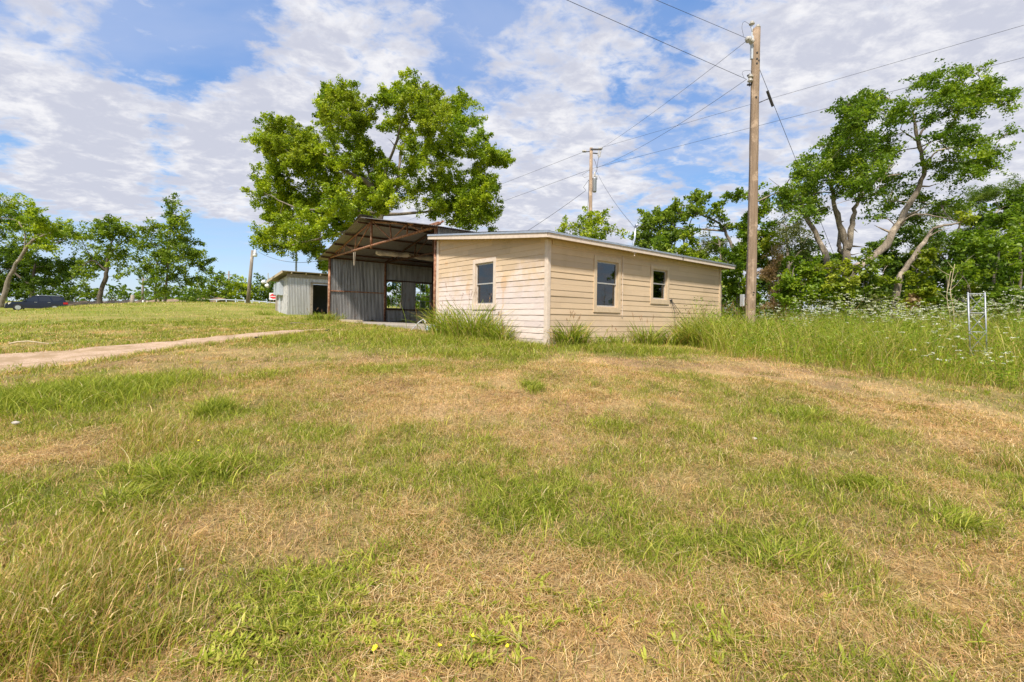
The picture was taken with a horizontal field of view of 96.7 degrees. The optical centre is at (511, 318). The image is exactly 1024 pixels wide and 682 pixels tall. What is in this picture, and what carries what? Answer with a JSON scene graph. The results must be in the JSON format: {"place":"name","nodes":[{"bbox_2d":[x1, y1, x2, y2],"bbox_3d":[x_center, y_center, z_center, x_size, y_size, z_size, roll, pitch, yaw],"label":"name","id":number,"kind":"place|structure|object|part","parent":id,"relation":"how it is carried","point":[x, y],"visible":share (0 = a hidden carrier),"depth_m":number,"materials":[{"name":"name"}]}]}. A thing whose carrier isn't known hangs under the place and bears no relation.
{"place":"outdoors","nodes":[
{"label":"outdoors","id":0,"kind":"place"},
{"bbox_2d":[66,297,234,305],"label":"dirt bank","id":1,"kind":"structure","parent":0,"point":[84,302],"depth_m":66.75,"materials":[{"name":"brown soil"}]},
{"bbox_2d":[0,328,324,372],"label":"driveway","id":2,"kind":"structure","parent":0,"point":[27,358],"depth_m":10.23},
{"bbox_2d":[0,301,1023,681],"bbox_3d":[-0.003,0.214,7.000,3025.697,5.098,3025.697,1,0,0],"label":"ground","id":3,"kind":"structure","parent":0,"point":[412,393],"depth_m":3.61,"materials":[{"name":"green plant"}]},
{"bbox_2d":[11,421,21,424],"bbox_3d":[-5.442,1.151,4.999,0.088,0.049,0.067,1,0,14],"label":"stone","id":4,"kind":"object","parent":3,"relation":"on","point":[15,422],"visible":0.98,"depth_m":4.98,"materials":[{"name":"white stone"}]},
{"bbox_2d":[9,341,58,344],"bbox_3d":[-12.172,0.615,11.605,0.988,0.101,0.090,1,0,-19],"label":"stick","id":5,"kind":"object","parent":3,"relation":"on","point":[30,341],"visible":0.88,"depth_m":11.55,"materials":[{"name":"beige wood"}]},
{"bbox_2d":[4,295,67,309],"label":"parked car","id":6,"kind":"object","parent":3,"relation":"on","point":[41,301],"visible":0.77,"depth_m":52.29,"materials":[{"name":"paint"}]},
{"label":"side window","id":7,"kind":"part","parent":6,"relation":"part of","materials":[{"name":"black glass"}]},
{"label":"side window","id":8,"kind":"part","parent":6,"relation":"part of","materials":[{"name":"black glass"}]},
{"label":"side window","id":9,"kind":"part","parent":6,"relation":"part of","materials":[{"name":"black glass"}]},
{"bbox_2d":[0,232,83,301],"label":"dense tree","id":10,"kind":"object","parent":3,"relation":"on","point":[25,279],"visible":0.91,"depth_m":67.53,"materials":[{"name":"green plant"}]},
{"bbox_2d":[0,191,94,307],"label":"leaning tree","id":11,"kind":"object","parent":3,"relation":"on","point":[43,230],"visible":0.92,"depth_m":59.93,"materials":[{"name":"green plant"}]},
{"bbox_2d":[62,281,98,301],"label":"bush","id":12,"kind":"object","parent":3,"relation":"on","point":[92,294],"visible":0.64,"depth_m":87.29,"materials":[{"name":"green plant"}]},
{"bbox_2d":[67,214,146,303],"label":"open tree","id":13,"kind":"object","parent":3,"relation":"on","point":[95,262],"visible":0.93,"depth_m":56.89,"materials":[{"name":"green plant"}]},
{"bbox_2d":[102,285,130,300],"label":"bush","id":14,"kind":"object","parent":3,"relation":"on","point":[121,292],"visible":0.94,"depth_m":87.38,"materials":[{"name":"green plant"}]},
{"bbox_2d":[130,295,134,302],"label":"fence post","id":15,"kind":"object","parent":3,"relation":"on","point":[132,298],"visible":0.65,"depth_m":46.87,"materials":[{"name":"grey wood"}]},
{"bbox_2d":[138,276,146,299],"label":"utility pole","id":16,"kind":"object","parent":3,"relation":"on","point":[142,292],"visible":0.5,"depth_m":79.87,"materials":[{"name":"grey wood"}]},
{"bbox_2d":[134,291,153,300],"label":"bush","id":17,"kind":"object","parent":3,"relation":"on","point":[138,296],"visible":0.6,"depth_m":87.83,"materials":[{"name":"green plant"}]},
{"bbox_2d":[142,576,168,611],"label":"twig","id":18,"kind":"object","parent":3,"relation":"on","point":[152,595],"visible":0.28,"depth_m":2.30,"materials":[{"name":"brown wood"}]},
{"bbox_2d":[115,192,217,301],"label":"pointed tree","id":19,"kind":"object","parent":3,"relation":"on","point":[186,251],"visible":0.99,"depth_m":55.23,"materials":[{"name":"green plant"}]},
{"bbox_2d":[178,293,209,301],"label":"bush","id":20,"kind":"object","parent":3,"relation":"on","point":[190,298],"visible":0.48,"depth_m":54.08,"materials":[{"name":"green plant"}]},
{"bbox_2d":[189,269,234,298],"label":"hedge bush","id":21,"kind":"object","parent":3,"relation":"on","point":[216,282],"visible":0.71,"depth_m":78.08,"materials":[{"name":"green plant"}]},
{"bbox_2d":[218,274,264,301],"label":"hedge bush","id":22,"kind":"object","parent":3,"relation":"on","point":[239,287],"visible":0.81,"depth_m":77.10,"materials":[{"name":"green plant"}]},
{"bbox_2d":[209,299,274,302],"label":"pipe fence","id":23,"kind":"object","parent":3,"relation":"on","point":[240,300],"visible":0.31,"depth_m":52.40,"materials":[{"name":"white metal"}]},
{"bbox_2d":[246,250,256,303],"bbox_3d":[-22.869,-3.566,39.956,1.000,4.959,0.374,1,0,10],"label":"lamp pole","id":24,"kind":"object","parent":3,"relation":"on","point":[252,256],"visible":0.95,"depth_m":39.88,"materials":[{"name":"brown wood"}]},
{"bbox_2d":[242,272,275,301],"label":"hedge bush","id":25,"kind":"object","parent":3,"relation":"on","point":[270,289],"visible":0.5,"depth_m":77.85,"materials":[{"name":"green plant"}]},
{"bbox_2d":[255,308,276,314],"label":"grass clump","id":26,"kind":"object","parent":3,"relation":"on","point":[263,313],"visible":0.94,"depth_m":27.40,"materials":[{"name":"green plant"}]},
{"bbox_2d":[269,293,275,303],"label":"yard sign","id":27,"kind":"object","parent":3,"relation":"on","point":[271,296],"visible":0.51,"depth_m":45.98,"materials":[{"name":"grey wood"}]},
{"bbox_2d":[266,270,327,314],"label":"shed","id":28,"kind":"structure","parent":3,"relation":"on","point":[297,292],"depth_m":29.77,"materials":[{"name":"metal"}]},
{"bbox_2d":[261,273,271,287],"bbox_3d":[-17.464,-2.654,32.367,0.437,1.042,1.640,1,0,-39],"label":"floodlight","id":29,"kind":"object","parent":28,"relation":"attached to","point":[267,285],"visible":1,"depth_m":31.94,"materials":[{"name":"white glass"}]},
{"bbox_2d":[301,308,348,320],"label":"grass clump","id":30,"kind":"object","parent":3,"relation":"on","point":[319,317],"visible":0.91,"depth_m":21.30,"materials":[{"name":"green plant"}]},
{"bbox_2d":[339,319,362,322],"bbox_3d":[-7.860,0.132,21.280,0.280,0.150,3.900,1,0,-39],"label":"timber","id":31,"kind":"object","parent":3,"relation":"on","point":[341,320],"visible":0.47,"depth_m":20.08,"materials":[{"name":"brown wood"}]},
{"bbox_2d":[372,644,377,666],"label":"flower","id":32,"kind":"object","parent":3,"relation":"on","point":[375,647],"visible":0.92,"depth_m":1.89,"materials":[{"name":"yellow plant"}]},
{"bbox_2d":[239,66,515,272],"bbox_3d":[-10.004,-9.209,32.025,20.627,18.623,12.170,1,0,0],"label":"shade tree","id":33,"kind":"object","parent":3,"relation":"on","point":[299,152],"visible":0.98,"depth_m":30.02,"materials":[{"name":"green plant"}]},
{"bbox_2d":[318,214,474,330],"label":"barn","id":34,"kind":"structure","parent":3,"relation":"on","point":[357,290],"depth_m":24.47,"materials":[{"name":"grey metal"}]},
{"bbox_2d":[259,252,322,262],"bbox_3d":[-15.541,-4.660,32.253,0.025,2.227,20.624,1,0,-41],"label":"power line","id":35,"kind":"object","parent":34,"relation":"attached to","point":[295,262],"visible":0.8,"depth_m":31.26,"materials":[{"name":"metal"}]},
{"bbox_2d":[386,281,401,308],"bbox_3d":[-6.801,-1.337,26.250,0.970,1.560,0.050,1,0,-39],"label":"window","id":36,"kind":"structure","parent":34,"relation":"in","point":[386,281],"depth_m":26.34,"materials":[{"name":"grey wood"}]},
{"bbox_2d":[375,251,433,260],"bbox_3d":[-4.830,-3.245,24.102,4.923,0.355,0.390,1,0,-39],"label":"insulation roll","id":37,"kind":"object","parent":34,"relation":"on","point":[400,254],"visible":0.62,"depth_m":23.38,"materials":[{"name":"beige"}]},
{"bbox_2d":[415,283,430,309],"bbox_3d":[-5.380,-1.315,27.411,1.020,1.560,0.050,1,0,-39],"label":"window","id":38,"kind":"structure","parent":34,"relation":"in","point":[415,283],"depth_m":27.43,"materials":[{"name":"grey wood"}]},
{"bbox_2d":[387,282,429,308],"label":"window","id":39,"kind":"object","parent":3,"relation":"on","point":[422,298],"visible":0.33,"depth_m":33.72,"materials":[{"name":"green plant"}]},
{"bbox_2d":[394,296,458,333],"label":"grass clump","id":40,"kind":"object","parent":3,"relation":"on","point":[429,316],"visible":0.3,"depth_m":14.09,"materials":[{"name":"green plant"}]},
{"bbox_2d":[400,281,517,339],"bbox_3d":[-1.296,-0.182,12.461,4.109,1.684,3.649,1,0,0],"label":"grass clump","id":41,"kind":"object","parent":3,"relation":"on","point":[457,325],"visible":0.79,"depth_m":12.28,"materials":[{"name":"green plant"}]},
{"bbox_2d":[60,547,858,681],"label":"broadleaf weeds","id":42,"kind":"object","parent":3,"relation":"on","point":[223,639],"visible":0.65,"depth_m":2.09,"materials":[{"name":"green plant"}]},
{"bbox_2d":[467,311,529,341],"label":"grass clump","id":43,"kind":"object","parent":3,"relation":"on","point":[494,334],"visible":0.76,"depth_m":11.87,"materials":[{"name":"green plant"}]},
{"bbox_2d":[0,276,1000,318],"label":"distant woods","id":44,"kind":"object","parent":3,"relation":"on","point":[111,287],"visible":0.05,"depth_m":128.94,"materials":[{"name":"green plant"}]},
{"bbox_2d":[0,319,1023,681],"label":"dry clippings","id":45,"kind":"object","parent":3,"relation":"on","point":[526,575],"visible":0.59,"depth_m":2.58,"materials":[{"name":"beige plant"}]},
{"bbox_2d":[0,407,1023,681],"bbox_3d":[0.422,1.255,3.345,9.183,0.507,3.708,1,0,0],"label":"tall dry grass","id":46,"kind":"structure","parent":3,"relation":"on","point":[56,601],"depth_m":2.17,"materials":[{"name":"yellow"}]},
{"bbox_2d":[533,310,612,346],"bbox_3d":[1.568,0.222,11.449,2.442,1.036,2.257,1,0,0],"label":"grass clump","id":47,"kind":"object","parent":3,"relation":"on","point":[574,335],"visible":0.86,"depth_m":11.08,"materials":[{"name":"green plant"}]},
{"bbox_2d":[427,224,735,345],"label":"house","id":48,"kind":"structure","parent":3,"relation":"on","point":[540,280],"depth_m":12.73,"materials":[{"name":"beige wood"}]},
{"bbox_2d":[472,257,496,309],"bbox_3d":[-0.768,-0.985,13.138,0.140,1.465,1.130,1,0,-39],"label":"window","id":49,"kind":"structure","parent":48,"relation":"in","point":[484,274],"depth_m":13.19,"materials":[{"name":"wood"}]},
{"bbox_2d":[593,255,620,312],"bbox_3d":[2.593,-0.917,12.539,1.140,1.515,0.140,1,0,-39],"label":"window","id":50,"kind":"structure","parent":48,"relation":"in","point":[606,286],"depth_m":12.57,"materials":[{"name":"wood"}]},
{"bbox_2d":[650,265,669,304],"bbox_3d":[4.554,-1.031,14.139,1.000,1.185,0.140,1,0,-39],"label":"window","id":51,"kind":"structure","parent":48,"relation":"in","point":[659,289],"depth_m":14.18,"materials":[{"name":"wood"}]},
{"bbox_2d":[670,299,687,331],"bbox_3d":[5.650,0.059,14.646,1.346,1.310,0.265,1,0,-25],"label":"cable","id":52,"kind":"object","parent":48,"relation":"attached to","point":[671,300],"visible":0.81,"depth_m":14.53,"materials":[{"name":"metal"}]},
{"bbox_2d":[555,206,629,239],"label":"sapling","id":53,"kind":"object","parent":3,"relation":"on","point":[588,227],"visible":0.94,"depth_m":23.38,"materials":[{"name":"green plant"}]},
{"bbox_2d":[582,147,602,235],"bbox_3d":[4.849,-4.840,27.990,1.257,11.356,0.289,1,0,0],"label":"utility pole","id":54,"kind":"object","parent":3,"relation":"on","point":[594,188],"visible":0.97,"depth_m":27.91,"materials":[{"name":"brown wood"}]},
{"bbox_2d":[529,190,585,229],"bbox_3d":[1.315,-5.605,27.084,6.603,4.608,0.023,1,0,-15],"label":"power line","id":55,"kind":"object","parent":54,"relation":"attached to","point":[556,211],"visible":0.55,"depth_m":27.38,"materials":[{"name":"metal"}]},
{"bbox_2d":[600,79,746,166],"bbox_3d":[6.446,-8.533,21.430,0.013,1.368,13.261,1,0,-11],"label":"power line","id":56,"kind":"object","parent":54,"relation":"attached to","point":[680,123],"visible":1,"depth_m":18.66,"materials":[{"name":"metal"}]},
{"bbox_2d":[596,57,1023,167],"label":"power line","id":57,"kind":"object","parent":54,"relation":"attached to","point":[798,115],"visible":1,"depth_m":21.02,"materials":[{"name":"metal"}]},
{"bbox_2d":[605,25,1022,146],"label":"power line","id":58,"kind":"object","parent":54,"relation":"attached to","point":[836,79],"visible":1,"depth_m":19.41,"materials":[{"name":"metal"}]},
{"bbox_2d":[589,328,641,344],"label":"grass clump","id":59,"kind":"object","parent":3,"relation":"on","point":[611,339],"visible":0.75,"depth_m":11.82,"materials":[{"name":"green plant"}]},
{"bbox_2d":[614,312,675,345],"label":"grass clump","id":60,"kind":"object","parent":3,"relation":"on","point":[654,337],"visible":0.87,"depth_m":12.53,"materials":[{"name":"green plant"}]},
{"bbox_2d":[656,324,691,345],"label":"grass clump","id":61,"kind":"object","parent":3,"relation":"on","point":[674,341],"visible":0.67,"depth_m":12.89,"materials":[{"name":"green plant"}]},
{"bbox_2d":[627,188,739,318],"bbox_3d":[7.408,-2.453,20.546,5.498,6.841,3.616,1,0,-32],"label":"mulberry tree","id":62,"kind":"object","parent":3,"relation":"on","point":[662,239],"visible":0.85,"depth_m":20.11,"materials":[{"name":"green plant"}]},
{"bbox_2d":[659,307,748,347],"bbox_3d":[5.264,0.268,12.985,3.092,1.209,2.700,1,0,-35],"label":"grass clump","id":63,"kind":"object","parent":3,"relation":"on","point":[682,332],"visible":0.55,"depth_m":12.81,"materials":[{"name":"green plant"}]},
{"bbox_2d":[665,236,760,307],"bbox_3d":[10.134,-1.726,25.119,6.953,5.384,4.218,1,0,-29],"label":"backdrop tree","id":64,"kind":"object","parent":3,"relation":"on","point":[702,255],"visible":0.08,"depth_m":24.42,"materials":[{"name":"green plant"}]},
{"bbox_2d":[699,301,761,333],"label":"grass clump","id":65,"kind":"object","parent":3,"relation":"on","point":[733,319],"visible":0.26,"depth_m":13.46,"materials":[{"name":"green plant"}]},
{"bbox_2d":[712,182,793,319],"bbox_3d":[9.409,-2.093,17.926,3.151,6.256,2.260,1,0,-24],"label":"vine tree","id":66,"kind":"object","parent":3,"relation":"on","point":[737,256],"visible":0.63,"depth_m":17.84,"materials":[{"name":"green plant"}]},
{"bbox_2d":[686,207,826,321],"bbox_3d":[12.400,-2.606,23.348,6.006,7.137,6.641,1,0,30],"label":"cedar tree","id":67,"kind":"object","parent":3,"relation":"on","point":[787,233],"visible":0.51,"depth_m":21.92,"materials":[{"name":"green plant"}]},
{"bbox_2d":[710,302,807,346],"bbox_3d":[7.111,0.200,13.177,3.482,1.398,2.924,1,0,0],"label":"grass clump","id":68,"kind":"object","parent":3,"relation":"on","point":[758,324],"visible":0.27,"depth_m":13.07,"materials":[{"name":"green plant"}]},
{"bbox_2d":[745,21,773,327],"bbox_3d":[8.162,-4.307,15.167,1.463,10.932,0.367,1,0,-35],"label":"utility pole","id":69,"kind":"object","parent":3,"relation":"on","point":[753,41],"visible":0.99,"depth_m":14.90,"materials":[{"name":"brown wood"}]},
{"bbox_2d":[567,0,744,78],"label":"power line","id":70,"kind":"object","parent":69,"relation":"attached to","point":[653,38],"visible":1,"depth_m":12.79,"materials":[{"name":"metal"}]},
{"bbox_2d":[602,41,745,147],"bbox_3d":[6.553,-9.733,21.384,0.012,1.343,13.300,1,0,-10],"label":"power line","id":71,"kind":"object","parent":69,"relation":"attached to","point":[686,87],"visible":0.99,"depth_m":18.47,"materials":[{"name":"metal"}]},
{"bbox_2d":[657,0,744,37],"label":"power line","id":72,"kind":"object","parent":69,"relation":"attached to","point":[700,18],"visible":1,"depth_m":13.83,"materials":[{"name":"metal"}]},
{"bbox_2d":[740,294,744,318],"bbox_3d":[7.810,0.068,15.285,0.230,1.734,0.205,1,0,-12],"label":"meter box","id":73,"kind":"object","parent":69,"relation":"attached to","point":[742,298],"visible":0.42,"depth_m":15.23,"materials":[{"name":"white paint"}]},
{"bbox_2d":[760,71,857,313],"bbox_3d":[11.447,-3.819,17.000,7.926,8.968,0.015,1,0,-30],"label":"guy wire","id":74,"kind":"object","parent":69,"relation":"attached to","point":[795,158],"visible":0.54,"depth_m":16.01,"materials":[{"name":"black metal"}]},
{"bbox_2d":[757,241,804,322],"bbox_3d":[10.039,-1.030,17.442,1.958,4.101,1.294,1,0,-21],"label":"dry vine","id":75,"kind":"object","parent":3,"relation":"on","point":[766,271],"visible":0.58,"depth_m":17.30,"materials":[{"name":"brown plant"}]},
{"bbox_2d":[768,308,818,341],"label":"grass clump","id":76,"kind":"object","parent":3,"relation":"on","point":[787,321],"visible":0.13,"depth_m":13.53,"materials":[{"name":"green plant"}]},
{"bbox_2d":[770,254,832,322],"bbox_3d":[10.128,-0.649,16.104,2.221,3.360,1.557,1,0,0],"label":"thicket bush","id":77,"kind":"object","parent":3,"relation":"on","point":[788,284],"visible":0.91,"depth_m":15.95,"materials":[{"name":"green plant"}]},
{"bbox_2d":[756,231,860,316],"bbox_3d":[16.275,-1.883,24.932,6.356,5.782,4.655,1,0,-36],"label":"backdrop tree","id":78,"kind":"object","parent":3,"relation":"on","point":[838,256],"visible":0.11,"depth_m":24.60,"materials":[{"name":"green plant"}]},
{"bbox_2d":[804,257,868,319],"bbox_3d":[11.350,-0.564,16.053,2.519,3.088,1.711,1,0,-30],"label":"thicket bush","id":79,"kind":"object","parent":3,"relation":"on","point":[837,283],"visible":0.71,"depth_m":15.80,"materials":[{"name":"green plant"}]},
{"bbox_2d":[657,291,1023,390],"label":"meadow weeds","id":80,"kind":"object","parent":3,"relation":"on","point":[781,342],"visible":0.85,"depth_m":10.26,"materials":[{"name":"green plant"}]},
{"bbox_2d":[837,247,903,323],"bbox_3d":[12.738,-0.759,16.069,2.271,3.506,1.455,1,0,-14],"label":"thicket bush","id":81,"kind":"object","parent":3,"relation":"on","point":[887,261],"visible":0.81,"depth_m":15.93,"materials":[{"name":"green plant"}]},
{"bbox_2d":[721,260,1023,321],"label":"undergrowth","id":82,"kind":"object","parent":3,"relation":"on","point":[883,286],"visible":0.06,"depth_m":22.11,"materials":[{"name":"green plant"}]},
{"bbox_2d":[722,285,1023,387],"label":"white wildflowers","id":83,"kind":"object","parent":3,"relation":"on","point":[935,310],"visible":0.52,"depth_m":10.68,"materials":[{"name":"white plant"}]},
{"bbox_2d":[768,58,1023,321],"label":"elm tree","id":84,"kind":"object","parent":3,"relation":"on","point":[857,110],"visible":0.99,"depth_m":16.41,"materials":[{"name":"green plant"}]},
{"bbox_2d":[855,222,961,313],"bbox_3d":[21.012,-1.935,24.141,6.372,6.009,3.692,1,0,-17],"label":"backdrop tree","id":85,"kind":"object","parent":3,"relation":"on","point":[905,238],"visible":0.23,"depth_m":23.70,"materials":[{"name":"green plant"}]},
{"bbox_2d":[889,209,981,319],"bbox_3d":[14.701,-1.432,16.032,3.004,4.884,1.572,1,0,-21],"label":"leaning vine tree","id":86,"kind":"object","parent":3,"relation":"on","point":[924,291],"visible":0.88,"depth_m":15.87,"materials":[{"name":"green plant"}]},
{"bbox_2d":[936,261,970,325],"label":"dead sapling","id":87,"kind":"object","parent":3,"relation":"on","point":[948,282],"visible":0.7,"depth_m":12.51,"materials":[{"name":"wood"}]},
{"bbox_2d":[903,172,1023,307],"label":"feathery tree","id":88,"kind":"object","parent":3,"relation":"on","point":[986,194],"visible":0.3,"depth_m":22.93,"materials":[{"name":"green plant"}]},
{"bbox_2d":[914,183,1023,298],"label":"backdrop tree","id":89,"kind":"object","parent":3,"relation":"on","point":[1008,215],"visible":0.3,"depth_m":21.25,"materials":[{"name":"green plant"}]},
{"bbox_2d":[927,220,1023,320],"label":"dense bush","id":90,"kind":"object","parent":3,"relation":"on","point":[982,249],"visible":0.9,"depth_m":14.08,"materials":[{"name":"green plant"}]},
{"bbox_2d":[967,292,987,371],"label":"lattice tower","id":91,"kind":"structure","parent":3,"relation":"on","point":[969,311],"depth_m":9.58,"materials":[{"name":"metal"}]},
{"bbox_2d":[0,0,1023,319],"label":"sky","id":92,"kind":"structure","parent":0,"point":[115,108],"materials":[{"name":"blue"}]}
]}

